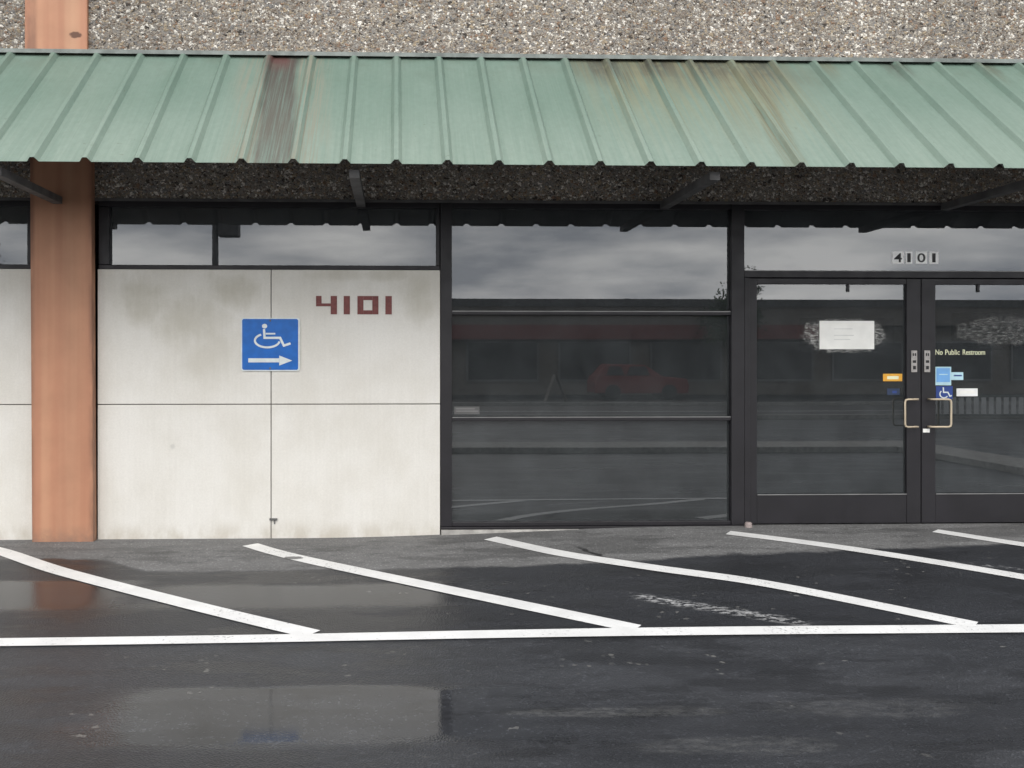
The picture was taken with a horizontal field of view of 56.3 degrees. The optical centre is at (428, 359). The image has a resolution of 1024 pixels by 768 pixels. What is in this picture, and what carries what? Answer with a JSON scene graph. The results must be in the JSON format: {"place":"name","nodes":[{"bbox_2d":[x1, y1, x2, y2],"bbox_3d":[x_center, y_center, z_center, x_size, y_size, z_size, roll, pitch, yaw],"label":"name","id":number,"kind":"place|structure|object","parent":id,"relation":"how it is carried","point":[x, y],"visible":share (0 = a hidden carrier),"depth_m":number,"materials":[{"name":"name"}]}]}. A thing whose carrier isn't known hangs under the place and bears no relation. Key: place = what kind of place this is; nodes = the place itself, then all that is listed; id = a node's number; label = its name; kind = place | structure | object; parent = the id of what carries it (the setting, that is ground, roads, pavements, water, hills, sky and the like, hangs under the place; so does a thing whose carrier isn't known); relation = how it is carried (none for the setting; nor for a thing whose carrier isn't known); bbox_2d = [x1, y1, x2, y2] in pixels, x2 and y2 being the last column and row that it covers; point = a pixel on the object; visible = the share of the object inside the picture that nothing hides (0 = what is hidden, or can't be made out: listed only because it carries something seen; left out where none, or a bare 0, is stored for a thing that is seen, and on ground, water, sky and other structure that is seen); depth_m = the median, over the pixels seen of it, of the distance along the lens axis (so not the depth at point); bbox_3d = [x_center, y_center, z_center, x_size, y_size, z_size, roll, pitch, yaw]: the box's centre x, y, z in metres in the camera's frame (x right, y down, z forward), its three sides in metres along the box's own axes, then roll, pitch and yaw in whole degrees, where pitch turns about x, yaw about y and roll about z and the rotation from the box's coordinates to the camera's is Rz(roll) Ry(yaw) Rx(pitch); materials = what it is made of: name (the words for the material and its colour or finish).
{"place":"outdoors","nodes":[
{"label":"outdoors","id":0,"kind":"place"},
{"bbox_2d":[0,522,1023,767],"bbox_3d":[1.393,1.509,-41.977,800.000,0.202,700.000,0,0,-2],"label":"ground","id":1,"kind":"structure","parent":0,"point":[848,700],"depth_m":5.09,"materials":[{"name":"grey asphalt"}]},
{"bbox_2d":[0,547,319,633],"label":"parking stripe","id":2,"kind":"object","parent":1,"relation":"on","point":[230,614],"visible":1,"depth_m":6.24,"materials":[{"name":"white paint"}]},
{"bbox_2d":[244,543,640,627],"bbox_3d":[-0.138,1.532,6.609,3.414,0.085,0.213,0,0,39],"label":"parking stripe","id":3,"kind":"object","parent":1,"relation":"on","point":[558,612],"visible":1,"depth_m":6.34,"materials":[{"name":"white paint"}]},
{"bbox_2d":[0,0,1023,541],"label":"shop building","id":4,"kind":"structure","parent":1,"relation":"on","point":[618,260],"depth_m":8.00,"materials":[{"name":"exposed aggregate concrete"},{"name":"tinted glass"},{"name":"green metal"}]},
{"bbox_2d":[0,200,30,268],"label":"high window","id":5,"kind":"structure","parent":4,"relation":"in","point":[15,241],"depth_m":7.96,"materials":[{"name":"grey glass"}]},
{"bbox_2d":[98,201,439,269],"bbox_3d":[-1.331,-1.044,8.035,2.848,0.575,0.110,0,0,-2],"label":"high window","id":6,"kind":"structure","parent":4,"relation":"in","point":[180,235],"depth_m":8.02,"materials":[{"name":"grey glass"}]},
{"bbox_2d":[241,318,299,370],"bbox_3d":[-1.322,-0.130,7.949,0.491,0.444,0.011,0,0,-2],"label":"accessibility sign","id":7,"kind":"object","parent":4,"relation":"attached to","point":[270,344],"visible":1,"depth_m":7.95,"materials":[{"name":"blue metal"}]},
{"bbox_2d":[316,296,391,313],"bbox_3d":[-0.626,-0.460,7.981,0.634,0.154,0.004,0,0,-2],"label":"house number","id":8,"kind":"object","parent":4,"relation":"attached to","point":[374,299],"visible":1,"depth_m":7.98,"materials":[{"name":"red paint"}]},
{"bbox_2d":[440,203,743,526],"bbox_3d":[1.392,0.036,8.132,2.592,2.737,0.138,0,0,-2],"label":"shop window","id":9,"kind":"structure","parent":4,"relation":"in","point":[599,348],"depth_m":8.11,"materials":[{"name":"black glass"}]},
{"bbox_2d":[454,407,479,413],"bbox_3d":[0.325,0.427,8.083,0.215,0.065,0.003,0,0,-2],"label":"label","id":10,"kind":"object","parent":9,"relation":"attached to","point":[466,410],"visible":1,"depth_m":8.08,"materials":[{"name":"metal"}]},
{"bbox_2d":[744,522,751,527],"bbox_3d":[2.697,1.419,8.032,0.079,0.102,0.080,0,0,-2],"label":"door stop","id":11,"kind":"object","parent":4,"relation":"attached to","point":[748,524],"depth_m":8.01,"materials":[{"name":"grey rubber"}]},
{"bbox_2d":[750,278,920,523],"bbox_3d":[3.482,0.344,8.184,1.486,2.108,0.154,0,0,1],"label":"door","id":12,"kind":"structure","parent":4,"relation":"in","point":[829,443],"depth_m":8.17,"materials":[{"name":"black glass"}]},
{"bbox_2d":[820,321,873,348],"bbox_3d":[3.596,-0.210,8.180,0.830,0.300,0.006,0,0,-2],"label":"paper notice","id":13,"kind":"object","parent":12,"relation":"attached to","point":[846,334],"visible":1,"depth_m":8.18,"materials":[{"name":"grey paper"}]},
{"bbox_2d":[883,374,901,380],"bbox_3d":[3.994,0.150,8.195,0.167,0.064,0.003,0,0,-2],"label":"sticker","id":14,"kind":"object","parent":12,"relation":"attached to","point":[892,377],"visible":1,"depth_m":8.19,"materials":[{"name":"orange plastic"}]},
{"bbox_2d":[887,388,899,394],"bbox_3d":[4.000,0.273,8.195,0.110,0.055,0.003,0,0,-2],"label":"sticker","id":15,"kind":"object","parent":4,"relation":"attached to","point":[893,391],"visible":1,"depth_m":8.20,"materials":[{"name":"blue plastic"}]},
{"bbox_2d":[892,252,937,263],"bbox_3d":[4.198,-0.882,8.211,0.405,0.105,0.004,0,0,-2],"label":"address sticker","id":16,"kind":"object","parent":4,"relation":"attached to","point":[898,257],"visible":1,"depth_m":8.21,"materials":[{"name":"white plastic"}]},
{"bbox_2d":[936,386,952,398],"bbox_3d":[4.447,0.280,8.210,0.147,0.110,0.003,0,0,-2],"label":"accessibility sticker","id":17,"kind":"object","parent":4,"relation":"attached to","point":[944,391],"visible":0.9,"depth_m":8.21,"materials":[{"name":"blue plastic"}]},
{"bbox_2d":[957,388,977,395],"bbox_3d":[4.648,0.279,8.216,0.185,0.067,0.003,0,0,-2],"label":"sticker","id":18,"kind":"object","parent":4,"relation":"attached to","point":[967,391],"visible":1,"depth_m":8.22,"materials":[{"name":"white paper"}]},
{"bbox_2d":[921,279,1023,522],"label":"door","id":19,"kind":"structure","parent":4,"relation":"in","point":[972,452],"depth_m":8.22,"materials":[{"name":"black glass"}]},
{"bbox_2d":[935,367,962,384],"bbox_3d":[4.487,0.138,8.210,0.252,0.160,0.005,0,0,-2],"label":"sticker","id":20,"kind":"object","parent":19,"relation":"attached to","point":[944,375],"visible":1,"depth_m":8.21,"materials":[{"name":"blue plastic"}]},
{"bbox_2d":[935,350,984,354],"bbox_3d":[4.587,-0.068,8.214,0.437,0.045,0.001,0,0,-2],"label":"restroom notice","id":21,"kind":"object","parent":19,"relation":"attached to","point":[951,351],"visible":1,"depth_m":8.21,"materials":[{"name":"beige plastic"}]},
{"bbox_2d":[0,624,1023,645],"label":"parking baseline","id":22,"kind":"object","parent":1,"relation":"on","point":[844,629],"visible":1,"depth_m":5.48,"materials":[{"name":"white paint"}]},
{"bbox_2d":[484,537,977,624],"bbox_3d":[1.834,1.512,6.671,3.497,0.118,0.290,0,0,38],"label":"parking stripe","id":23,"kind":"object","parent":1,"relation":"on","point":[847,599],"visible":1,"depth_m":6.48,"materials":[{"name":"white paint"}]},
{"bbox_2d":[727,531,1023,579],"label":"parking stripe","id":24,"kind":"object","parent":1,"relation":"on","point":[928,560],"visible":1,"depth_m":7.12,"materials":[{"name":"white paint"}]},
{"bbox_2d":[933,529,1023,545],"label":"parking stripe","id":25,"kind":"object","parent":1,"relation":"on","point":[1017,543],"visible":1,"depth_m":7.64,"materials":[{"name":"white paint"}]}
]}

